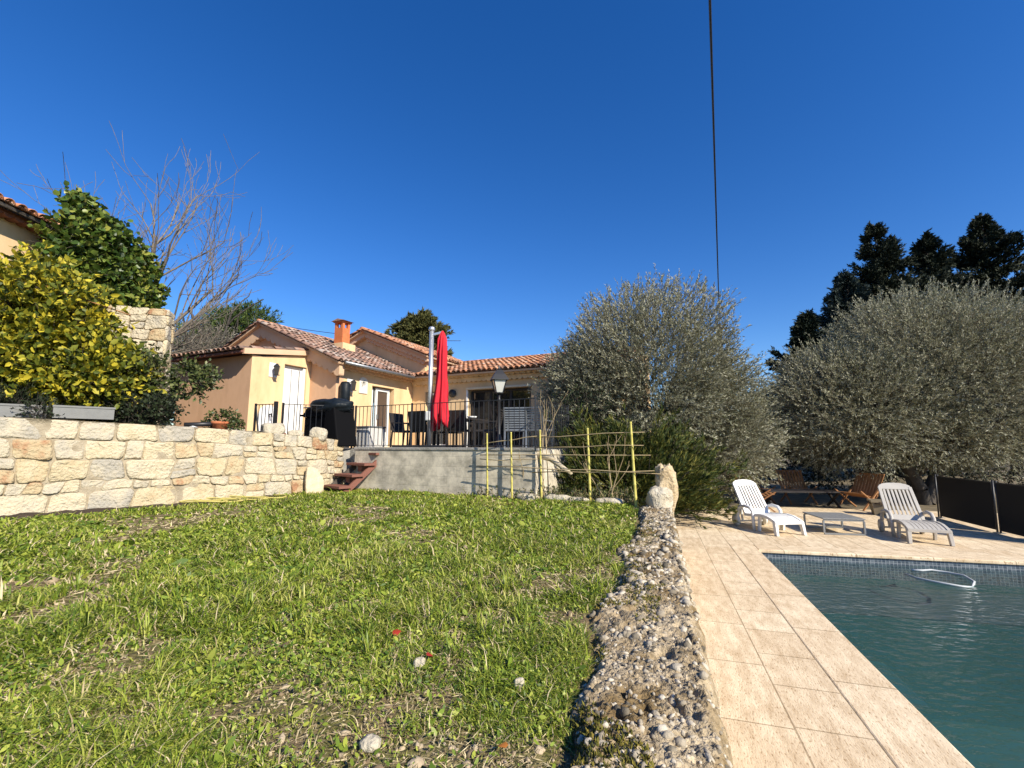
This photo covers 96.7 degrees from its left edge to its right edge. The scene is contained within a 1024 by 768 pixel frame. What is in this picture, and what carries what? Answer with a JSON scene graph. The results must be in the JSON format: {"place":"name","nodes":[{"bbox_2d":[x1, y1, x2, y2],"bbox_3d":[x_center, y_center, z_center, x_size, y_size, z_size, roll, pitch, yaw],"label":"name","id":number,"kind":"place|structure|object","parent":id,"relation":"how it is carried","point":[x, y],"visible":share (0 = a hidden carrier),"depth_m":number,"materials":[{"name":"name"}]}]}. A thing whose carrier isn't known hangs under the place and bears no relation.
{"place":"outdoors","nodes":[
{"label":"outdoors","id":0,"kind":"place"},
{"bbox_2d":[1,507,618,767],"bbox_3d":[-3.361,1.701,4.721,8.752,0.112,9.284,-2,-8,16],"label":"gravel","id":1,"kind":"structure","parent":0,"point":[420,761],"depth_m":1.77,"materials":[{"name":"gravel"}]},
{"bbox_2d":[0,494,634,767],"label":"dry grass","id":2,"kind":"structure","parent":0,"point":[143,655],"depth_m":1.98,"materials":[{"name":"plant"}]},
{"bbox_2d":[0,487,640,767],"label":"lawn ground","id":3,"kind":"structure","parent":0,"point":[565,755],"depth_m":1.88,"materials":[{"name":"plant"}]},
{"bbox_2d":[0,495,275,518],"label":"soil bed","id":4,"kind":"object","parent":3,"relation":"on","point":[32,514],"visible":0.45,"depth_m":7.07,"materials":[{"name":"soil"}]},
{"bbox_2d":[179,494,286,502],"bbox_3d":[-5.115,2.116,8.406,1.652,0.066,0.720,6,-10,-38],"label":"garden hose","id":5,"kind":"object","parent":4,"relation":"on","point":[224,499],"visible":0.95,"depth_m":8.29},
{"bbox_2d":[0,417,344,515],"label":"stone wall","id":6,"kind":"structure","parent":3,"relation":"on","point":[49,465],"depth_m":7.78,"materials":[{"name":"stone"}]},
{"bbox_2d":[0,403,48,417],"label":"trough planter","id":7,"kind":"object","parent":6,"relation":"on","point":[5,410],"visible":0.53,"depth_m":7.07,"materials":[{"name":"concrete"}]},
{"bbox_2d":[52,405,115,419],"bbox_3d":[-7.126,0.480,7.579,0.271,0.205,0.760,-7,-10,43],"label":"trough planter","id":8,"kind":"object","parent":6,"relation":"on","point":[89,412],"visible":0.96,"depth_m":7.49,"materials":[{"name":"concrete"}]},
{"bbox_2d":[184,422,211,426],"bbox_3d":[-5.995,0.782,8.844,0.621,0.125,0.090,7,-10,-43],"label":"black pipe","id":9,"kind":"object","parent":6,"relation":"on","point":[195,424],"visible":0.56,"depth_m":8.75,"materials":[{"name":"metal"}]},
{"bbox_2d":[201,406,245,430],"bbox_3d":[-5.778,0.772,9.113,0.888,0.678,0.694,-2,-8,14],"label":"flower pot","id":10,"kind":"object","parent":6,"relation":"on","point":[230,423],"visible":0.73,"depth_m":9.03,"materials":[{"name":"ceramic"}]},
{"bbox_2d":[261,423,285,433],"bbox_3d":[-5.024,0.969,9.577,0.325,0.310,0.441,-7,-10,44],"label":"loose stone","id":11,"kind":"object","parent":6,"relation":"on","point":[277,428],"visible":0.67,"depth_m":9.46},
{"bbox_2d":[287,430,303,435],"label":"loose stone","id":12,"kind":"object","parent":6,"relation":"on","point":[296,432],"visible":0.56,"depth_m":9.84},
{"bbox_2d":[309,427,327,441],"bbox_3d":[-4.399,1.151,10.355,0.391,0.338,0.295,2,-8,-17],"label":"loose stone","id":13,"kind":"object","parent":6,"relation":"on","point":[319,433],"visible":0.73,"depth_m":10.25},
{"bbox_2d":[10,558,533,668],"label":"tall grass","id":14,"kind":"structure","parent":3,"relation":"on","point":[273,625],"depth_m":2.83,"materials":[{"name":"plant"}]},
{"bbox_2d":[305,466,323,492],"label":"stone slab","id":15,"kind":"structure","parent":3,"relation":"on","point":[314,481],"depth_m":9.71,"materials":[{"name":"stone"}]},
{"bbox_2d":[359,733,381,752],"bbox_3d":[-0.500,1.269,1.607,0.074,0.045,0.055,0,-8,0],"label":"lawn stone","id":16,"kind":"object","parent":3,"relation":"on","point":[368,743],"visible":0.97,"depth_m":1.59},
{"bbox_2d":[413,657,425,668],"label":"lawn stone","id":17,"kind":"object","parent":3,"relation":"on","point":[417,661],"visible":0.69,"depth_m":2.15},
{"bbox_2d":[513,677,524,690],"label":"lawn stone","id":18,"kind":"object","parent":3,"relation":"on","point":[518,680],"visible":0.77,"depth_m":1.97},
{"bbox_2d":[517,493,539,500],"bbox_3d":[0.316,2.180,8.738,0.447,0.154,0.243,-3,-8,20],"label":"edging stone","id":19,"kind":"object","parent":3,"relation":"on","point":[528,497],"visible":0.58,"depth_m":8.65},
{"bbox_2d":[458,482,646,506],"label":"bed weeds","id":20,"kind":"object","parent":3,"relation":"on","point":[605,492],"visible":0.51,"depth_m":8.58,"materials":[{"name":"green plant"}]},
{"bbox_2d":[538,389,568,498],"bbox_3d":[0.852,1.176,9.088,0.609,2.186,0.646,0,-8,0],"label":"dry plant","id":21,"kind":"object","parent":3,"relation":"on","point":[546,441],"visible":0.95,"depth_m":9.06,"materials":[{"name":"plant"}]},
{"bbox_2d":[544,494,569,500],"bbox_3d":[0.864,2.143,8.511,0.589,0.168,0.242,-3,-8,20],"label":"edging stone","id":22,"kind":"object","parent":3,"relation":"on","point":[561,497],"visible":0.48,"depth_m":8.42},
{"bbox_2d":[477,422,657,507],"bbox_3d":[0.932,1.488,8.459,3.573,1.506,0.286,-4,-8,27],"label":"bamboo trellis","id":23,"kind":"object","parent":3,"relation":"on","point":[632,455],"visible":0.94,"depth_m":8.40,"materials":[{"name":"wood"}]},
{"bbox_2d":[568,496,588,500],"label":"edging stone","id":24,"kind":"object","parent":3,"relation":"on","point":[578,498],"visible":0.45,"depth_m":8.26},
{"bbox_2d":[570,431,628,497],"bbox_3d":[1.720,1.538,8.448,1.055,1.312,0.812,-4,-9,28],"label":"dry plant","id":25,"kind":"object","parent":3,"relation":"on","point":[614,485],"visible":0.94,"depth_m":8.31,"materials":[{"name":"plant"}]},
{"bbox_2d":[594,498,623,503],"bbox_3d":[1.720,2.087,8.044,0.511,0.156,0.234,-3,-8,20],"label":"edging stone","id":26,"kind":"object","parent":3,"relation":"on","point":[613,500],"visible":0.56,"depth_m":7.97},
{"bbox_2d":[171,318,650,447],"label":"house","id":27,"kind":"structure","parent":0,"point":[392,370],"depth_m":15.41,"materials":[{"name":"yellow paint"}]},
{"bbox_2d":[258,405,285,433],"bbox_3d":[-6.871,1.087,13.024,0.430,0.976,0.660,-3,-8,25],"label":"chair","id":28,"kind":"object","parent":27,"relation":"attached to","point":[263,414],"depth_m":13.02,"materials":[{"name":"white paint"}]},
{"bbox_2d":[269,362,279,377],"bbox_3d":[-6.903,-0.418,13.328,0.285,0.420,0.260,-3,-8,25],"label":"wall lantern","id":29,"kind":"object","parent":27,"relation":"attached to","point":[274,369],"depth_m":13.30,"materials":[{"name":"white paint"}]},
{"bbox_2d":[282,366,301,433],"bbox_3d":[-6.856,0.694,14.025,0.060,2.480,0.780,-3,-8,25],"label":"door","id":30,"kind":"structure","parent":27,"relation":"in","point":[292,375],"depth_m":14.09,"materials":[{"name":"white paint"}]},
{"bbox_2d":[347,379,356,392],"bbox_3d":[-5.080,0.047,14.549,0.285,0.420,0.260,-3,-8,25],"label":"wall lantern","id":31,"kind":"object","parent":27,"relation":"attached to","point":[353,383],"depth_m":14.50,"materials":[{"name":"white paint"}]},
{"bbox_2d":[358,377,367,393],"bbox_3d":[-4.943,0.046,15.141,0.040,0.537,0.380,-3,-8,25],"label":"wall plaque","id":32,"kind":"object","parent":27,"relation":"attached to","point":[363,385],"depth_m":15.13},
{"bbox_2d":[373,388,389,444],"bbox_3d":[-4.608,1.188,16.112,0.130,2.030,0.720,-3,-8,25],"label":"french door","id":33,"kind":"structure","parent":27,"relation":"in","point":[381,396],"depth_m":16.20,"materials":[{"name":"white paint"}]},
{"bbox_2d":[431,393,446,444],"bbox_3d":[-2.759,1.330,17.107,0.950,2.030,0.070,-3,-8,25],"label":"glazed door","id":34,"kind":"structure","parent":27,"relation":"in","point":[443,428],"depth_m":16.96,"materials":[{"name":"white paint"}]},
{"bbox_2d":[449,389,455,396],"bbox_3d":[-2.193,0.346,16.727,0.300,0.292,0.120,-3,-8,25],"label":"wall lantern","id":35,"kind":"object","parent":27,"relation":"attached to","point":[452,392],"depth_m":16.68,"materials":[{"name":"black metal"}]},
{"bbox_2d":[471,388,530,446],"bbox_3d":[-0.386,1.195,16.017,2.380,2.010,0.085,-3,-8,25],"label":"sliding window","id":36,"kind":"structure","parent":27,"relation":"in","point":[481,407],"depth_m":16.07,"materials":[{"name":"glass"}]},
{"bbox_2d":[343,447,574,489],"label":"terrace floor","id":37,"kind":"structure","parent":0,"point":[349,455],"depth_m":11.13,"materials":[{"name":"grey concrete"}]},
{"bbox_2d":[253,401,278,430],"bbox_3d":[-5.822,0.964,10.667,0.712,1.100,0.135,-3,-8,19],"label":"terrace railing","id":38,"kind":"object","parent":37,"relation":"on","point":[256,415],"visible":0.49,"depth_m":10.72,"materials":[{"name":"black metal"}]},
{"bbox_2d":[281,403,353,448],"bbox_3d":[-4.670,1.020,10.981,1.633,1.070,0.055,4,-9,-30],"label":"terrace railing","id":39,"kind":"object","parent":37,"relation":"on","point":[282,417],"visible":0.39,"depth_m":10.80,"materials":[{"name":"black metal"}]},
{"bbox_2d":[300,398,356,445],"bbox_3d":[-4.687,0.992,11.462,1.616,1.254,0.752,-5,-9,32],"label":"barbecue","id":40,"kind":"object","parent":37,"relation":"on","point":[338,423],"visible":0.88,"depth_m":11.10,"materials":[{"name":"black metal"}]},
{"bbox_2d":[339,381,350,447],"bbox_3d":[-5.189,0.935,14.059,0.400,2.050,0.390,0,-8,0],"label":"patio heater","id":41,"kind":"object","parent":37,"relation":"on","point":[345,388],"visible":0.43,"depth_m":14.03,"materials":[{"name":"black metal"}]},
{"bbox_2d":[356,426,385,446],"bbox_3d":[-3.720,1.389,11.971,0.460,0.541,0.660,-3,-8,25],"label":"storage box","id":42,"kind":"object","parent":37,"relation":"on","point":[379,437],"visible":0.71,"depth_m":11.75,"materials":[{"name":"white plastic"}]},
{"bbox_2d":[389,413,418,446],"bbox_3d":[-2.823,1.227,11.962,0.635,0.922,0.550,-3,-8,24],"label":"armchair","id":43,"kind":"object","parent":37,"relation":"on","point":[398,418],"visible":0.64,"depth_m":11.94,"materials":[{"name":"plastic"}]},
{"bbox_2d":[408,411,439,444],"bbox_3d":[-2.222,1.160,11.455,0.550,0.922,0.636,-4,-9,28],"label":"armchair","id":44,"kind":"object","parent":37,"relation":"on","point":[418,418],"visible":0.64,"depth_m":11.25,"materials":[{"name":"plastic"}]},
{"bbox_2d":[392,326,463,446],"bbox_3d":[-1.960,0.057,10.938,1.500,2.951,1.240,-3,-8,20],"label":"parasol","id":45,"kind":"object","parent":37,"relation":"on","point":[441,391],"visible":0.78,"depth_m":10.83,"materials":[{"name":"red fabric"}]},
{"bbox_2d":[437,425,463,444],"bbox_3d":[-1.731,1.356,12.927,0.550,0.922,0.635,-3,-8,24],"label":"armchair","id":46,"kind":"object","parent":37,"relation":"on","point":[445,432],"visible":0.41,"depth_m":12.72,"materials":[{"name":"plastic"}]},
{"bbox_2d":[416,418,487,447],"bbox_3d":[-1.620,1.325,12.081,1.750,0.755,0.920,-3,-8,24],"label":"dining table","id":47,"kind":"object","parent":37,"relation":"on","point":[469,434],"visible":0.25,"depth_m":11.99,"materials":[{"name":"metal"}]},
{"bbox_2d":[446,410,473,447],"bbox_3d":[-1.266,1.127,11.205,0.550,0.922,0.635,-3,-8,20],"label":"armchair","id":48,"kind":"object","parent":37,"relation":"on","point":[460,419],"visible":0.64,"depth_m":10.98,"materials":[{"name":"wicker"}]},
{"bbox_2d":[353,397,568,448],"bbox_3d":[-1.322,0.932,10.318,5.359,1.070,1.984,0,-8,3],"label":"terrace railing","id":49,"kind":"object","parent":37,"relation":"on","point":[535,411],"visible":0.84,"depth_m":10.24,"materials":[{"name":"black metal"}]},
{"bbox_2d":[474,409,502,447],"bbox_3d":[-0.564,1.121,11.291,0.656,0.957,0.550,-1,-8,10],"label":"armchair","id":50,"kind":"object","parent":37,"relation":"on","point":[490,430],"visible":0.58,"depth_m":11.07,"materials":[{"name":"wicker"}]},
{"bbox_2d":[490,366,508,447],"bbox_3d":[-0.290,0.504,10.172,0.368,1.880,0.368,2,-8,-12],"label":"lamp post","id":51,"kind":"object","parent":37,"relation":"on","point":[499,379],"visible":0.89,"depth_m":10.12,"materials":[{"name":"black metal"}]},
{"bbox_2d":[503,407,528,447],"bbox_3d":[0.112,1.055,10.798,0.550,0.957,0.655,-1,-8,8],"label":"armchair","id":52,"kind":"object","parent":37,"relation":"on","point":[508,426],"visible":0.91,"depth_m":10.58,"materials":[{"name":"grey plastic"}]},
{"bbox_2d":[520,406,553,448],"bbox_3d":[0.591,1.036,10.657,0.550,0.957,0.655,-4,-9,30],"label":"armchair","id":53,"kind":"object","parent":37,"relation":"on","point":[533,424],"visible":0.61,"depth_m":10.50,"materials":[{"name":"grey metal"}]},
{"bbox_2d":[537,451,572,474],"bbox_3d":[0.422,1.529,9.002,1.795,0.472,0.279,-5,-9,33],"label":"driftwood log","id":54,"kind":"object","parent":37,"relation":"on","point":[553,460],"visible":0.39,"depth_m":8.71,"materials":[{"name":"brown wood"}]},
{"bbox_2d":[0,0,1023,543],"label":"sky","id":55,"kind":"structure","parent":0,"point":[487,166],"materials":[{"name":"blue"}]},
{"bbox_2d":[674,506,1023,767],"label":"pool deck","id":56,"kind":"structure","parent":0,"point":[783,703],"depth_m":3.90,"materials":[{"name":"tile"}]},
{"bbox_2d":[547,378,621,461],"bbox_3d":[1.831,1.508,11.396,2.195,3.409,2.034,0,-8,0],"label":"dark bush","id":57,"kind":"object","parent":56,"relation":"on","point":[577,408],"visible":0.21,"depth_m":11.32,"materials":[{"name":"green plant"}]},
{"bbox_2d":[545,401,752,528],"bbox_3d":[2.876,1.809,10.430,5.516,2.740,4.001,0,-8,0],"label":"juniper","id":58,"kind":"object","parent":56,"relation":"on","point":[693,478],"visible":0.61,"depth_m":9.73,"materials":[{"name":"green plant"}]},
{"bbox_2d":[569,505,732,767],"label":"wall","id":59,"kind":"structure","parent":56,"relation":"on","point":[651,683],"depth_m":2.07,"materials":[{"name":"stone"}]},
{"bbox_2d":[568,519,665,767],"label":"moss","id":60,"kind":"object","parent":59,"relation":"on","point":[619,740],"visible":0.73,"depth_m":1.62,"materials":[{"name":"plant"}]},
{"bbox_2d":[645,485,673,508],"bbox_3d":[2.443,1.923,7.526,0.445,0.470,0.376,1,-8,-9],"label":"boulder","id":61,"kind":"object","parent":59,"relation":"on","point":[658,497],"visible":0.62,"depth_m":7.40,"materials":[{"name":"stone"}]},
{"bbox_2d":[655,463,677,511],"bbox_3d":[2.607,1.776,7.692,0.367,0.865,0.345,0,-8,0],"label":"boulder","id":62,"kind":"object","parent":59,"relation":"on","point":[665,476],"visible":0.54,"depth_m":7.58,"materials":[{"name":"stone"}]},
{"bbox_2d":[526,263,804,504],"bbox_3d":[4.034,0.135,13.277,7.289,7.217,5.739,0,-8,0],"label":"olive tree","id":63,"kind":"object","parent":56,"relation":"on","point":[705,391],"visible":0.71,"depth_m":11.86,"materials":[{"name":"green plant"}]},
{"bbox_2d":[735,475,775,511],"bbox_3d":[6.394,2.856,12.049,0.936,0.938,0.742,-3,-8,20],"label":"lounge chair","id":64,"kind":"object","parent":56,"relation":"on","point":[769,494],"visible":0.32,"depth_m":11.76,"materials":[{"name":"beige wood"}]},
{"bbox_2d":[732,479,806,535],"bbox_3d":[5.135,2.467,9.242,0.698,0.943,1.358,1,-8,-9],"label":"sun lounger","id":65,"kind":"object","parent":56,"relation":"on","point":[764,514],"visible":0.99,"depth_m":9.47,"materials":[{"name":"white plastic"}]},
{"bbox_2d":[759,489,843,508],"bbox_3d":[8.050,3.192,12.690,1.900,0.456,0.700,-1,-8,6],"label":"table","id":66,"kind":"object","parent":56,"relation":"on","point":[829,491],"visible":0.81,"depth_m":12.62,"materials":[{"name":"wood"}]},
{"bbox_2d":[802,512,865,535],"bbox_3d":[6.360,2.756,9.015,0.740,0.304,0.840,-1,-8,9],"label":"side table","id":67,"kind":"object","parent":56,"relation":"on","point":[832,516],"visible":0.98,"depth_m":8.75,"materials":[{"name":"grey metal"}]},
{"bbox_2d":[834,472,884,510],"bbox_3d":[9.357,2.882,12.245,0.936,0.938,0.742,2,-8,-18],"label":"lounge chair","id":68,"kind":"object","parent":56,"relation":"on","point":[868,493],"visible":0.91,"depth_m":12.31,"materials":[{"name":"beige wood"}]},
{"bbox_2d":[754,545,1023,565],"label":"pool coping","id":69,"kind":"object","parent":56,"relation":"on","point":[941,557],"visible":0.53,"depth_m":7.08,"materials":[{"name":"stone"}]},
{"bbox_2d":[762,553,1023,767],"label":"pool basin","id":70,"kind":"object","parent":56,"relation":"in","point":[974,730],"visible":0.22,"depth_m":5.64,"materials":[{"name":"liquid"}]},
{"bbox_2d":[729,543,974,767],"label":"pool coping","id":71,"kind":"object","parent":70,"relation":"on","point":[904,731],"visible":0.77,"depth_m":3.26,"materials":[{"name":"stone"}]},
{"bbox_2d":[877,483,954,545],"bbox_3d":[7.386,2.359,8.434,0.698,0.943,1.358,-3,-8,20],"label":"sun lounger","id":72,"kind":"object","parent":56,"relation":"on","point":[916,522],"visible":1,"depth_m":8.65,"materials":[{"name":"plastic"}]},
{"bbox_2d":[934,474,1023,535],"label":"pool fence","id":73,"kind":"object","parent":56,"relation":"on","point":[969,501],"visible":0.99,"depth_m":9.20,"materials":[{"name":"black"}]},
{"bbox_2d":[705,445,1023,512],"bbox_3d":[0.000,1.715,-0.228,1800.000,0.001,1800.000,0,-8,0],"label":"terrain","id":74,"kind":"structure","parent":0,"point":[797,500],"depth_m":14.98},
{"bbox_2d":[165,304,260,423],"bbox_3d":[-13.501,0.349,20.502,8.680,8.201,5.094,-3,-8,21],"label":"grey shrub tree","id":75,"kind":"object","parent":74,"relation":"on","point":[217,339],"visible":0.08,"depth_m":20.42,"materials":[{"name":"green plant"}]},
{"bbox_2d":[171,289,284,366],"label":"pine tree","id":76,"kind":"object","parent":74,"relation":"on","point":[241,315],"visible":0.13,"depth_m":24.64,"materials":[{"name":"green plant"}]},
{"bbox_2d":[383,305,454,355],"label":"conifer tree","id":77,"kind":"object","parent":74,"relation":"on","point":[412,327],"visible":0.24,"depth_m":24.98,"materials":[{"name":"green plant"}]},
{"bbox_2d":[354,447,560,497],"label":"terrace wall","id":78,"kind":"structure","parent":74,"relation":"on","point":[446,470],"depth_m":9.65,"materials":[{"name":"grey concrete"}]},
{"bbox_2d":[738,471,776,503],"bbox_3d":[7.188,3.052,13.524,0.742,0.938,0.936,2,-8,-12],"label":"lounge chair","id":79,"kind":"object","parent":74,"relation":"on","point":[773,501],"visible":0.15,"depth_m":13.30,"materials":[{"name":"beige wood"}]},
{"bbox_2d":[775,470,817,504],"bbox_3d":[8.408,3.045,13.475,0.742,0.938,0.936,-1,-8,8],"label":"lounge chair","id":80,"kind":"object","parent":74,"relation":"on","point":[789,485],"visible":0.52,"depth_m":13.74,"materials":[{"name":"beige wood"}]},
{"bbox_2d":[753,308,873,480],"bbox_3d":[15.057,0.429,22.542,7.390,8.689,7.358,0,-8,0],"label":"cypress tree","id":81,"kind":"object","parent":74,"relation":"on","point":[807,322],"visible":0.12,"depth_m":22.73,"materials":[{"name":"green plant"}]},
{"bbox_2d":[653,407,1023,494],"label":"hedge","id":82,"kind":"object","parent":74,"relation":"on","point":[820,477],"visible":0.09,"depth_m":16.29,"materials":[{"name":"green plant"}]},
{"bbox_2d":[777,269,964,401],"bbox_3d":[17.298,-0.657,23.160,7.450,11.006,7.234,-5,-9,32],"label":"cypress tree","id":83,"kind":"object","parent":74,"relation":"on","point":[846,286],"visible":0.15,"depth_m":23.47,"materials":[{"name":"green plant"}]},
{"bbox_2d":[775,268,985,474],"bbox_3d":[18.909,-0.748,25.337,9.949,11.759,10.614,6,-10,-37],"label":"cypress tree","id":84,"kind":"object","parent":74,"relation":"on","point":[827,294],"visible":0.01,"depth_m":25.99,"materials":[{"name":"green plant"}]},
{"bbox_2d":[759,273,1023,504],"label":"olive tree","id":85,"kind":"object","parent":74,"relation":"on","point":[891,424],"visible":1,"depth_m":12.42,"materials":[{"name":"green plant"}]},
{"bbox_2d":[864,262,945,374],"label":"cypress tree","id":86,"kind":"object","parent":74,"relation":"on","point":[891,294],"visible":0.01,"depth_m":26.46,"materials":[{"name":"green plant"}]},
{"bbox_2d":[822,220,992,477],"bbox_3d":[20.721,-2.188,24.814,8.523,14.475,8.498,6,-10,-39],"label":"cypress tree","id":87,"kind":"object","parent":74,"relation":"on","point":[883,254],"visible":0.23,"depth_m":24.83,"materials":[{"name":"green plant"}]},
{"bbox_2d":[888,227,1023,475],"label":"cypress tree","id":88,"kind":"object","parent":74,"relation":"on","point":[926,246],"visible":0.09,"depth_m":26.02,"materials":[{"name":"green plant"}]},
{"bbox_2d":[907,250,1013,403],"bbox_3d":[26.372,-1.747,28.408,11.119,14.549,10.075,0,-8,0],"label":"cypress tree","id":89,"kind":"object","parent":74,"relation":"on","point":[918,269],"visible":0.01,"depth_m":28.91,"materials":[{"name":"green plant"}]},
{"bbox_2d":[917,212,1023,475],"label":"cypress tree","id":90,"kind":"object","parent":74,"relation":"on","point":[989,232],"visible":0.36,"depth_m":26.45,"materials":[{"name":"green plant"}]},
{"bbox_2d":[866,499,889,515],"bbox_3d":[8.950,3.009,11.100,0.414,0.360,0.414,-3,-8,20],"label":"plant pot","id":91,"kind":"object","parent":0,"point":[876,506],"visible":0.72,"depth_m":11.01,"materials":[{"name":"ceramic"}]},
{"bbox_2d":[768,559,1023,742],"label":"pool water","id":92,"kind":"structure","parent":0,"point":[886,571],"depth_m":5.71,"materials":[{"name":"liquid"}]},
{"bbox_2d":[904,569,975,587],"bbox_3d":[5.980,2.690,6.306,0.748,0.062,0.797,0,-8,0],"label":"pool hose","id":93,"kind":"object","parent":92,"relation":"on","point":[963,586],"visible":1,"depth_m":6.29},
{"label":"raised garden ground","id":94,"kind":"structure","parent":0,"visible":0},
{"bbox_2d":[0,379,48,404],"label":"dark bush","id":95,"kind":"object","parent":94,"relation":"on","point":[10,400],"visible":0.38,"depth_m":7.34,"materials":[{"name":"green plant"}]},
{"bbox_2d":[3,391,64,419],"bbox_3d":[-7.540,0.491,7.227,0.691,0.753,0.686,7,-10,-42],"label":"trailing plant","id":96,"kind":"object","parent":94,"relation":"on","point":[49,413],"visible":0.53,"depth_m":7.19,"materials":[{"name":"green plant"}]},
{"bbox_2d":[0,193,147,266],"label":"neighbour house","id":97,"kind":"structure","parent":94,"relation":"on","point":[15,217],"depth_m":9.24,"materials":[{"name":"yellow paint"}]},
{"bbox_2d":[0,180,171,421],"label":"climbing ivy","id":98,"kind":"object","parent":97,"relation":"attached to","point":[95,238],"visible":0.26,"depth_m":10.55,"materials":[{"name":"green plant"}]},
{"bbox_2d":[0,239,166,421],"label":"yellow leaved shrub","id":99,"kind":"object","parent":94,"relation":"on","point":[59,353],"visible":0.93,"depth_m":7.91,"materials":[{"name":"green plant"}]},
{"bbox_2d":[45,285,130,315],"bbox_3d":[-8.386,-1.753,8.349,2.451,0.853,0.184,1,-8,-10],"label":"fallen cane","id":100,"kind":"object","parent":99,"relation":"on","point":[98,304],"visible":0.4,"depth_m":8.46,"materials":[{"name":"wood"}]},
{"bbox_2d":[88,303,174,424],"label":"stone pier","id":101,"kind":"structure","parent":94,"relation":"on","point":[155,326],"depth_m":10.55,"materials":[{"name":"stone"}]},
{"bbox_2d":[90,384,189,428],"bbox_3d":[-6.827,0.517,8.323,1.568,1.090,1.172,0,-8,0],"label":"dark bush","id":102,"kind":"object","parent":94,"relation":"on","point":[138,413],"visible":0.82,"depth_m":8.19,"materials":[{"name":"green plant"}]},
{"bbox_2d":[0,121,292,353],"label":"bare tree","id":103,"kind":"object","parent":94,"relation":"on","point":[185,327],"visible":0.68,"depth_m":15.33,"materials":[{"name":"grey plant"}]},
{"bbox_2d":[88,336,224,410],"bbox_3d":[-7.253,0.034,8.895,2.962,1.798,1.751,0,-8,0],"label":"leafy shrub","id":104,"kind":"object","parent":94,"relation":"on","point":[196,372],"visible":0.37,"depth_m":8.84,"materials":[{"name":"green plant"}]},
{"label":"garden bank","id":105,"kind":"structure","parent":0,"visible":0},
{"bbox_2d":[0,488,638,767],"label":"clover","id":106,"kind":"object","parent":105,"relation":"on","point":[343,746],"visible":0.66,"depth_m":2.57,"materials":[{"name":"green plant"}]},
{"bbox_2d":[324,453,378,491],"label":"garden steps","id":107,"kind":"structure","parent":105,"relation":"on","point":[354,480],"depth_m":10.29,"materials":[{"name":"red wood"}]},
{"bbox_3d":[11.750,0.809,25.213,1.000,8.500,0.266,0,-8,0],"label":"utility pole","id":108,"kind":"object","parent":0,"visible":0},
{"bbox_2d":[708,0,719,323],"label":"power cable","id":109,"kind":"object","parent":108,"relation":"attached to","point":[711,51],"visible":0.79,"depth_m":10.63,"materials":[{"name":"black metal"}]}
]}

